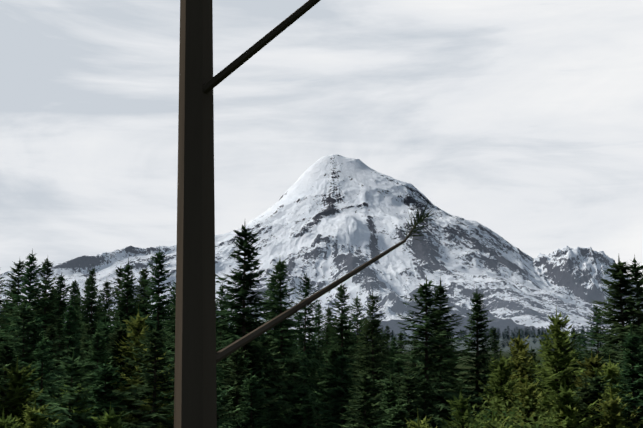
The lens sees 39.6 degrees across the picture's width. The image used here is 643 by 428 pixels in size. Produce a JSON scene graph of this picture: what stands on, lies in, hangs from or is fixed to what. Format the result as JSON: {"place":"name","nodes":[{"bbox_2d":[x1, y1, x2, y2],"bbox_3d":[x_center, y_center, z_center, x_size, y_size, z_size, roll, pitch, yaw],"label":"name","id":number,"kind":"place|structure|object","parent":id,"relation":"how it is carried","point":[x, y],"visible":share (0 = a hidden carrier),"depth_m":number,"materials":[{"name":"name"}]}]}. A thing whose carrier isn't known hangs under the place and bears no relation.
{"place":"outdoors","nodes":[
{"label":"outdoors","id":0,"kind":"place"},
{"bbox_2d":[0,155,642,339],"bbox_3d":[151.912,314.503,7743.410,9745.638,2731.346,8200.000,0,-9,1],"label":"mountain terrain","id":1,"kind":"structure","parent":0,"point":[323,222],"depth_m":8181.52,"materials":[{"name":"white snow"}]},
{"bbox_2d":[0,0,642,286],"label":"sky","id":2,"kind":"structure","parent":0,"point":[522,120],"materials":[{"name":"white"}]},
{"bbox_2d":[297,321,620,424],"bbox_3d":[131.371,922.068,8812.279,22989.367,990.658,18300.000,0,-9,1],"label":"terrain","id":3,"kind":"structure","parent":0,"point":[506,349],"depth_m":1936.68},
{"bbox_2d":[0,274,20,394],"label":"tree","id":4,"kind":"object","parent":3,"relation":"on","point":[3,322],"visible":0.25,"depth_m":179.51,"materials":[{"name":"green plant"}]},
{"bbox_2d":[0,407,21,427],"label":"tree","id":5,"kind":"object","parent":3,"relation":"on","point":[6,423],"visible":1,"depth_m":64.43,"materials":[{"name":"green plant"}]},
{"bbox_2d":[0,336,30,419],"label":"tree","id":6,"kind":"object","parent":3,"relation":"on","point":[9,360],"visible":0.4,"depth_m":89.27,"materials":[{"name":"green plant"}]},
{"bbox_2d":[0,260,51,379],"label":"tree","id":7,"kind":"object","parent":3,"relation":"on","point":[16,279],"visible":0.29,"depth_m":190.66,"materials":[{"name":"green plant"}]},
{"bbox_2d":[0,248,55,420],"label":"tree","id":8,"kind":"object","parent":3,"relation":"on","point":[30,288],"visible":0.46,"depth_m":170.12,"materials":[{"name":"green plant"}]},
{"bbox_2d":[0,355,56,427],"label":"tree","id":9,"kind":"object","parent":3,"relation":"on","point":[16,384],"visible":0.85,"depth_m":75.26,"materials":[{"name":"green plant"}]},
{"bbox_2d":[15,392,58,427],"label":"tree","id":10,"kind":"object","parent":3,"relation":"on","point":[37,420],"visible":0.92,"depth_m":66.91,"materials":[{"name":"green plant"}]},
{"bbox_2d":[15,318,63,423],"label":"tree","id":11,"kind":"object","parent":3,"relation":"on","point":[34,325],"visible":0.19,"depth_m":103.22,"materials":[{"name":"green plant"}]},
{"bbox_2d":[19,333,67,423],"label":"tree","id":12,"kind":"object","parent":3,"relation":"on","point":[40,368],"visible":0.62,"depth_m":95.18,"materials":[{"name":"green plant"}]},
{"bbox_2d":[0,297,87,424],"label":"tree","id":13,"kind":"object","parent":3,"relation":"on","point":[23,334],"visible":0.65,"depth_m":102.21,"materials":[{"name":"green plant"}]},
{"bbox_2d":[21,258,69,363],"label":"tree","id":14,"kind":"object","parent":3,"relation":"on","point":[46,265],"visible":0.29,"depth_m":184.97,"materials":[{"name":"green plant"}]},
{"bbox_2d":[44,321,64,420],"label":"tree","id":15,"kind":"object","parent":3,"relation":"on","point":[51,337],"visible":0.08,"depth_m":144.13,"materials":[{"name":"green plant"}]},
{"bbox_2d":[49,317,72,420],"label":"tree","id":16,"kind":"object","parent":3,"relation":"on","point":[59,333],"visible":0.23,"depth_m":149.26,"materials":[{"name":"green plant"}]},
{"bbox_2d":[52,273,82,353],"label":"tree","id":17,"kind":"object","parent":3,"relation":"on","point":[60,286],"visible":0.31,"depth_m":199.13,"materials":[{"name":"green plant"}]},
{"bbox_2d":[51,302,89,391],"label":"tree","id":18,"kind":"object","parent":3,"relation":"on","point":[69,330],"visible":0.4,"depth_m":159.85,"materials":[{"name":"green plant"}]},
{"bbox_2d":[61,280,82,361],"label":"tree","id":19,"kind":"object","parent":3,"relation":"on","point":[74,290],"visible":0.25,"depth_m":209.77,"materials":[{"name":"green plant"}]},
{"bbox_2d":[46,376,99,427],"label":"tree","id":20,"kind":"object","parent":3,"relation":"on","point":[81,410],"visible":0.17,"depth_m":71.39,"materials":[{"name":"green plant"}]},
{"bbox_2d":[25,350,121,427],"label":"tree","id":21,"kind":"object","parent":3,"relation":"on","point":[63,409],"visible":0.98,"depth_m":68.37,"materials":[{"name":"green plant"}]},
{"bbox_2d":[73,318,93,380],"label":"tree","id":22,"kind":"object","parent":3,"relation":"on","point":[88,328],"visible":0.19,"depth_m":167.17,"materials":[{"name":"green plant"}]},
{"bbox_2d":[65,276,103,361],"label":"tree","id":23,"kind":"object","parent":3,"relation":"on","point":[79,314],"visible":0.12,"depth_m":204.27,"materials":[{"name":"green plant"}]},
{"bbox_2d":[74,268,108,371],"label":"tree","id":24,"kind":"object","parent":3,"relation":"on","point":[92,295],"visible":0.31,"depth_m":178.51,"materials":[{"name":"green plant"}]},
{"bbox_2d":[72,327,126,426],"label":"tree","id":25,"kind":"object","parent":3,"relation":"on","point":[93,353],"visible":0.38,"depth_m":81.06,"materials":[{"name":"green plant"}]},
{"bbox_2d":[81,306,119,386],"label":"tree","id":26,"kind":"object","parent":3,"relation":"on","point":[102,320],"visible":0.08,"depth_m":97.87,"materials":[{"name":"green plant"}]},
{"bbox_2d":[62,316,144,383],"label":"tree","id":27,"kind":"object","parent":3,"relation":"on","point":[117,325],"visible":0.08,"depth_m":127.31,"materials":[{"name":"green plant"}]},
{"bbox_2d":[79,318,132,407],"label":"tree","id":28,"kind":"object","parent":3,"relation":"on","point":[106,328],"visible":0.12,"depth_m":87.89,"materials":[{"name":"green plant"}]},
{"bbox_2d":[92,281,120,325],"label":"tree","id":29,"kind":"object","parent":3,"relation":"on","point":[103,296],"visible":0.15,"depth_m":214.27,"materials":[{"name":"green plant"}]},
{"bbox_2d":[91,402,123,427],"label":"tree","id":30,"kind":"object","parent":3,"relation":"on","point":[107,421],"visible":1,"depth_m":65.46,"materials":[{"name":"green plant"}]},
{"bbox_2d":[78,358,140,427],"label":"tree","id":31,"kind":"object","parent":3,"relation":"on","point":[101,393],"visible":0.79,"depth_m":71.61,"materials":[{"name":"green plant"}]},
{"bbox_2d":[84,266,146,354],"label":"tree","id":32,"kind":"object","parent":3,"relation":"on","point":[118,280],"visible":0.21,"depth_m":183.71,"materials":[{"name":"green plant"}]},
{"bbox_2d":[109,291,137,349],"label":"tree","id":33,"kind":"object","parent":3,"relation":"on","point":[124,304],"visible":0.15,"depth_m":173.07,"materials":[{"name":"green plant"}]},
{"bbox_2d":[109,258,144,345],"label":"tree","id":34,"kind":"object","parent":3,"relation":"on","point":[128,289],"visible":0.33,"depth_m":173.18,"materials":[{"name":"green plant"}]},
{"bbox_2d":[90,320,173,427],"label":"tree","id":35,"kind":"object","parent":3,"relation":"on","point":[115,350],"visible":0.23,"depth_m":85.27,"materials":[{"name":"green plant"}]},
{"bbox_2d":[93,304,174,427],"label":"tree","id":36,"kind":"object","parent":3,"relation":"on","point":[138,323],"visible":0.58,"depth_m":83.21,"materials":[{"name":"green plant"}]},
{"bbox_2d":[43,327,228,427],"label":"tree","id":37,"kind":"object","parent":3,"relation":"on","point":[156,339],"visible":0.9,"depth_m":73.02,"materials":[{"name":"green plant"}]},
{"bbox_2d":[120,268,160,328],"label":"tree","id":38,"kind":"object","parent":3,"relation":"on","point":[143,272],"visible":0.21,"depth_m":178.97,"materials":[{"name":"green plant"}]},
{"bbox_2d":[125,248,175,380],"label":"tree","id":39,"kind":"object","parent":3,"relation":"on","point":[159,307],"visible":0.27,"depth_m":149.40,"materials":[{"name":"green plant"}]},
{"bbox_2d":[142,344,173,426],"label":"tree","id":40,"kind":"object","parent":3,"relation":"on","point":[167,352],"visible":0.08,"depth_m":94.47,"materials":[{"name":"green plant"}]},
{"bbox_2d":[156,281,175,366],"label":"tree","id":41,"kind":"object","parent":3,"relation":"on","point":[174,289],"visible":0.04,"depth_m":198.30,"materials":[{"name":"green plant"}]},
{"bbox_2d":[162,320,174,379],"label":"tree","id":42,"kind":"object","parent":3,"relation":"on","point":[170,339],"visible":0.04,"depth_m":125.09,"materials":[{"name":"green plant"}]},
{"bbox_2d":[159,355,227,427],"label":"tree","id":43,"kind":"object","parent":3,"relation":"on","point":[172,378],"visible":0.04,"depth_m":86.17,"materials":[{"name":"green plant"}]},
{"bbox_2d":[156,280,262,409],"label":"tree","id":44,"kind":"object","parent":3,"relation":"on","point":[166,332],"depth_m":116.53,"materials":[{"name":"green plant"}]},
{"bbox_2d":[216,365,237,427],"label":"tree","id":45,"kind":"object","parent":3,"relation":"on","point":[219,398],"visible":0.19,"depth_m":72.69,"materials":[{"name":"green plant"}]},
{"bbox_2d":[215,283,247,383],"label":"tree","id":46,"kind":"object","parent":3,"relation":"on","point":[221,307],"visible":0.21,"depth_m":198.34,"materials":[{"name":"green plant"}]},
{"bbox_2d":[216,382,247,427],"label":"tree","id":47,"kind":"object","parent":3,"relation":"on","point":[223,412],"visible":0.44,"depth_m":79.08,"materials":[{"name":"green plant"}]},
{"bbox_2d":[216,350,281,427],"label":"tree","id":48,"kind":"object","parent":3,"relation":"on","point":[249,372],"visible":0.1,"depth_m":95.39,"materials":[{"name":"green plant"}]},
{"bbox_2d":[216,348,283,427],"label":"tree","id":49,"kind":"object","parent":3,"relation":"on","point":[238,377],"visible":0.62,"depth_m":88.45,"materials":[{"name":"green plant"}]},
{"bbox_2d":[234,371,275,427],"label":"tree","id":50,"kind":"object","parent":3,"relation":"on","point":[251,396],"visible":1,"depth_m":85.43,"materials":[{"name":"green plant"}]},
{"bbox_2d":[225,356,297,427],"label":"tree","id":51,"kind":"object","parent":3,"relation":"on","point":[253,365],"visible":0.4,"depth_m":99.98,"materials":[{"name":"green plant"}]},
{"bbox_2d":[215,223,314,427],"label":"tree","id":52,"kind":"object","parent":3,"relation":"on","point":[244,282],"visible":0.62,"depth_m":101.94,"materials":[{"name":"green plant"}]},
{"bbox_2d":[248,336,298,427],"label":"tree","id":53,"kind":"object","parent":3,"relation":"on","point":[267,342],"visible":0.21,"depth_m":113.86,"materials":[{"name":"green plant"}]},
{"bbox_2d":[252,277,301,378],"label":"tree","id":54,"kind":"object","parent":3,"relation":"on","point":[267,294],"visible":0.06,"depth_m":187.31,"materials":[{"name":"green plant"}]},
{"bbox_2d":[268,361,291,427],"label":"tree","id":55,"kind":"object","parent":3,"relation":"on","point":[277,386],"depth_m":135.46,"materials":[{"name":"green plant"}]},
{"bbox_2d":[251,260,326,427],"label":"tree","id":56,"kind":"object","parent":3,"relation":"on","point":[279,267],"visible":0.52,"depth_m":147.04,"materials":[{"name":"green plant"}]},
{"bbox_2d":[276,355,324,427],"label":"tree","id":57,"kind":"object","parent":3,"relation":"on","point":[294,369],"visible":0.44,"depth_m":110.43,"materials":[{"name":"green plant"}]},
{"bbox_2d":[174,0,435,427],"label":"tree","id":58,"kind":"object","parent":3,"relation":"on","point":[198,357],"visible":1,"depth_m":2.22,"materials":[{"name":"brown plant"}]},
{"bbox_2d":[279,385,337,427],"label":"tree","id":59,"kind":"object","parent":3,"relation":"on","point":[301,399],"visible":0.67,"depth_m":106.41,"materials":[{"name":"green plant"}]},
{"bbox_2d":[284,273,335,426],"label":"tree","id":60,"kind":"object","parent":3,"relation":"on","point":[305,350],"visible":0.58,"depth_m":161.40,"materials":[{"name":"green plant"}]},
{"bbox_2d":[309,303,328,424],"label":"tree","id":61,"kind":"object","parent":3,"relation":"on","point":[319,321],"visible":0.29,"depth_m":211.72,"materials":[{"name":"green plant"}]},
{"bbox_2d":[306,323,347,426],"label":"tree","id":62,"kind":"object","parent":3,"relation":"on","point":[324,332],"visible":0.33,"depth_m":207.04,"materials":[{"name":"green plant"}]},
{"bbox_2d":[315,307,345,412],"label":"tree","id":63,"kind":"object","parent":3,"relation":"on","point":[329,315],"visible":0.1,"depth_m":216.54,"materials":[{"name":"green plant"}]},
{"bbox_2d":[311,348,353,427],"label":"tree","id":64,"kind":"object","parent":3,"relation":"on","point":[331,354],"visible":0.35,"depth_m":167.67,"materials":[{"name":"green plant"}]},
{"bbox_2d":[311,283,361,427],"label":"tree","id":65,"kind":"object","parent":3,"relation":"on","point":[340,296],"visible":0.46,"depth_m":171.57,"materials":[{"name":"green plant"}]},
{"bbox_2d":[314,347,363,427],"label":"tree","id":66,"kind":"object","parent":3,"relation":"on","point":[341,389],"visible":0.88,"depth_m":94.11,"materials":[{"name":"green plant"}]},
{"bbox_2d":[343,296,367,356],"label":"tree","id":67,"kind":"object","parent":3,"relation":"on","point":[356,316],"visible":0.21,"depth_m":196.52,"materials":[{"name":"green plant"}]},
{"bbox_2d":[338,365,389,427],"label":"tree","id":68,"kind":"object","parent":3,"relation":"on","point":[365,387],"visible":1,"depth_m":68.22,"materials":[{"name":"green plant"}]},
{"bbox_2d":[344,318,384,420],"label":"tree","id":69,"kind":"object","parent":3,"relation":"on","point":[359,362],"visible":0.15,"depth_m":153.23,"materials":[{"name":"green plant"}]},
{"bbox_2d":[340,291,396,425],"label":"tree","id":70,"kind":"object","parent":3,"relation":"on","point":[372,346],"visible":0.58,"depth_m":146.69,"materials":[{"name":"green plant"}]},
{"bbox_2d":[362,386,385,426],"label":"tree","id":71,"kind":"object","parent":3,"relation":"on","point":[377,406],"visible":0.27,"depth_m":93.09,"materials":[{"name":"green plant"}]},
{"bbox_2d":[374,371,401,427],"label":"tree","id":72,"kind":"object","parent":3,"relation":"on","point":[391,394],"visible":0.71,"depth_m":73.29,"materials":[{"name":"green plant"}]},
{"bbox_2d":[373,370,405,423],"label":"tree","id":73,"kind":"object","parent":3,"relation":"on","point":[392,380],"visible":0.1,"depth_m":97.42,"materials":[{"name":"green plant"}]},
{"bbox_2d":[385,333,405,380],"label":"tree","id":74,"kind":"object","parent":3,"relation":"on","point":[393,350],"visible":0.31,"depth_m":188.28,"materials":[{"name":"green plant"}]},
{"bbox_2d":[386,357,407,399],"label":"tree","id":75,"kind":"object","parent":3,"relation":"on","point":[399,368],"visible":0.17,"depth_m":163.38,"materials":[{"name":"green plant"}]},
{"bbox_2d":[386,372,410,422],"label":"tree","id":76,"kind":"object","parent":3,"relation":"on","point":[399,379],"visible":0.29,"depth_m":95.44,"materials":[{"name":"green plant"}]},
{"bbox_2d":[388,332,411,369],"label":"tree","id":77,"kind":"object","parent":3,"relation":"on","point":[401,345],"visible":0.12,"depth_m":225.53,"materials":[{"name":"green plant"}]},
{"bbox_2d":[382,398,419,427],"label":"tree","id":78,"kind":"object","parent":3,"relation":"on","point":[400,416],"visible":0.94,"depth_m":69.85,"materials":[{"name":"green plant"}]},
{"bbox_2d":[388,336,422,400],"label":"tree","id":79,"kind":"object","parent":3,"relation":"on","point":[413,371],"visible":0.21,"depth_m":220.67,"materials":[{"name":"green plant"}]},
{"bbox_2d":[381,369,434,425],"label":"tree","id":80,"kind":"object","parent":3,"relation":"on","point":[409,390],"visible":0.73,"depth_m":83.17,"materials":[{"name":"green plant"}]},
{"bbox_2d":[406,408,436,427],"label":"tree","id":81,"kind":"object","parent":3,"relation":"on","point":[412,424],"visible":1,"depth_m":63.18,"materials":[{"name":"green plant"}]},
{"bbox_2d":[370,275,484,427],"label":"tree","id":82,"kind":"object","parent":3,"relation":"on","point":[426,327],"visible":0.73,"depth_m":109.39,"materials":[{"name":"green plant"}]},
{"bbox_2d":[410,375,450,427],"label":"tree","id":83,"kind":"object","parent":3,"relation":"on","point":[426,389],"visible":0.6,"depth_m":90.38,"materials":[{"name":"green plant"}]},
{"bbox_2d":[381,276,481,427],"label":"tree","id":84,"kind":"object","parent":3,"relation":"on","point":[441,289],"visible":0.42,"depth_m":120.72,"materials":[{"name":"green plant"}]},
{"bbox_2d":[439,390,481,427],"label":"tree","id":85,"kind":"object","parent":3,"relation":"on","point":[463,405],"visible":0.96,"depth_m":70.81,"materials":[{"name":"green plant"}]},
{"bbox_2d":[444,289,514,422],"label":"tree","id":86,"kind":"object","parent":3,"relation":"on","point":[476,318],"visible":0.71,"depth_m":124.53,"materials":[{"name":"green plant"}]},
{"bbox_2d":[466,344,495,416],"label":"tree","id":87,"kind":"object","parent":3,"relation":"on","point":[487,384],"visible":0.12,"depth_m":174.42,"materials":[{"name":"green plant"}]},
{"bbox_2d":[474,327,507,394],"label":"tree","id":88,"kind":"object","parent":3,"relation":"on","point":[492,339],"visible":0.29,"depth_m":205.27,"materials":[{"name":"green plant"}]},
{"bbox_2d":[480,412,516,427],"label":"tree","id":89,"kind":"object","parent":3,"relation":"on","point":[487,424],"visible":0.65,"depth_m":61.52,"materials":[{"name":"green plant"}]},
{"bbox_2d":[468,347,545,427],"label":"tree","id":90,"kind":"object","parent":3,"relation":"on","point":[499,374],"visible":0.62,"depth_m":87.61,"materials":[{"name":"green plant"}]},
{"bbox_2d":[466,393,565,427],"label":"tree","id":91,"kind":"object","parent":3,"relation":"on","point":[519,419],"visible":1,"depth_m":55.01,"materials":[{"name":"green plant"}]},
{"bbox_2d":[483,331,550,427],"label":"tree","id":92,"kind":"object","parent":3,"relation":"on","point":[520,353],"visible":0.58,"depth_m":96.97,"materials":[{"name":"green plant"}]},
{"bbox_2d":[497,378,556,427],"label":"tree","id":93,"kind":"object","parent":3,"relation":"on","point":[525,391],"visible":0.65,"depth_m":72.97,"materials":[{"name":"green plant"}]},
{"bbox_2d":[526,347,540,409],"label":"tree","id":94,"kind":"object","parent":3,"relation":"on","point":[532,351],"visible":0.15,"depth_m":154.60,"materials":[{"name":"green plant"}]},
{"bbox_2d":[494,308,589,427],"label":"tree","id":95,"kind":"object","parent":3,"relation":"on","point":[551,362],"visible":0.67,"depth_m":92.23,"materials":[{"name":"green plant"}]},
{"bbox_2d":[469,411,624,427],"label":"tree","id":96,"kind":"object","parent":3,"relation":"on","point":[488,413],"visible":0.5,"depth_m":65.60,"materials":[{"name":"green plant"}]},
{"bbox_2d":[524,328,584,408],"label":"tree","id":97,"kind":"object","parent":3,"relation":"on","point":[559,360],"visible":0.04,"depth_m":100.08,"materials":[{"name":"green plant"}]},
{"bbox_2d":[526,379,604,427],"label":"tree","id":98,"kind":"object","parent":3,"relation":"on","point":[567,396],"visible":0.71,"depth_m":66.63,"materials":[{"name":"green plant"}]},
{"bbox_2d":[548,401,584,427],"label":"tree","id":99,"kind":"object","parent":3,"relation":"on","point":[573,414],"visible":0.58,"depth_m":66.17,"materials":[{"name":"green plant"}]},
{"bbox_2d":[550,347,604,427],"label":"tree","id":100,"kind":"object","parent":3,"relation":"on","point":[594,363],"visible":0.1,"depth_m":84.48,"materials":[{"name":"green plant"}]},
{"bbox_2d":[572,377,601,427],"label":"tree","id":101,"kind":"object","parent":3,"relation":"on","point":[587,396],"visible":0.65,"depth_m":69.12,"materials":[{"name":"green plant"}]},
{"bbox_2d":[573,304,621,385],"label":"tree","id":102,"kind":"object","parent":3,"relation":"on","point":[592,343],"visible":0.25,"depth_m":145.93,"materials":[{"name":"green plant"}]},
{"bbox_2d":[573,371,638,427],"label":"tree","id":103,"kind":"object","parent":3,"relation":"on","point":[599,386],"visible":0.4,"depth_m":69.33,"materials":[{"name":"green plant"}]},
{"bbox_2d":[570,256,642,392],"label":"tree","id":104,"kind":"object","parent":3,"relation":"on","point":[618,291],"visible":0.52,"depth_m":97.65,"materials":[{"name":"green plant"}]},
{"bbox_2d":[575,322,642,420],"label":"tree","id":105,"kind":"object","parent":3,"relation":"on","point":[618,353],"visible":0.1,"depth_m":82.85,"materials":[{"name":"green plant"}]},
{"bbox_2d":[588,353,631,427],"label":"tree","id":106,"kind":"object","parent":3,"relation":"on","point":[610,372],"visible":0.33,"depth_m":76.60,"materials":[{"name":"green plant"}]},
{"bbox_2d":[587,386,642,427],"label":"tree","id":107,"kind":"object","parent":3,"relation":"on","point":[612,417],"visible":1,"depth_m":66.65,"materials":[{"name":"green plant"}]},
{"bbox_2d":[591,254,642,358],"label":"tree","id":108,"kind":"object","parent":3,"relation":"on","point":[635,269],"visible":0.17,"depth_m":104.46,"materials":[{"name":"green plant"}]},
{"bbox_2d":[600,324,642,427],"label":"tree","id":109,"kind":"object","parent":3,"relation":"on","point":[638,333],"visible":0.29,"depth_m":73.50,"materials":[{"name":"green plant"}]},
{"bbox_2d":[611,323,642,427],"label":"tree","id":110,"kind":"object","parent":3,"relation":"on","point":[632,381],"visible":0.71,"depth_m":70.59,"materials":[{"name":"green plant"}]},
{"bbox_2d":[626,364,642,427],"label":"tree","id":111,"kind":"object","parent":3,"relation":"on","point":[641,425],"visible":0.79,"depth_m":68.22,"materials":[{"name":"green plant"}]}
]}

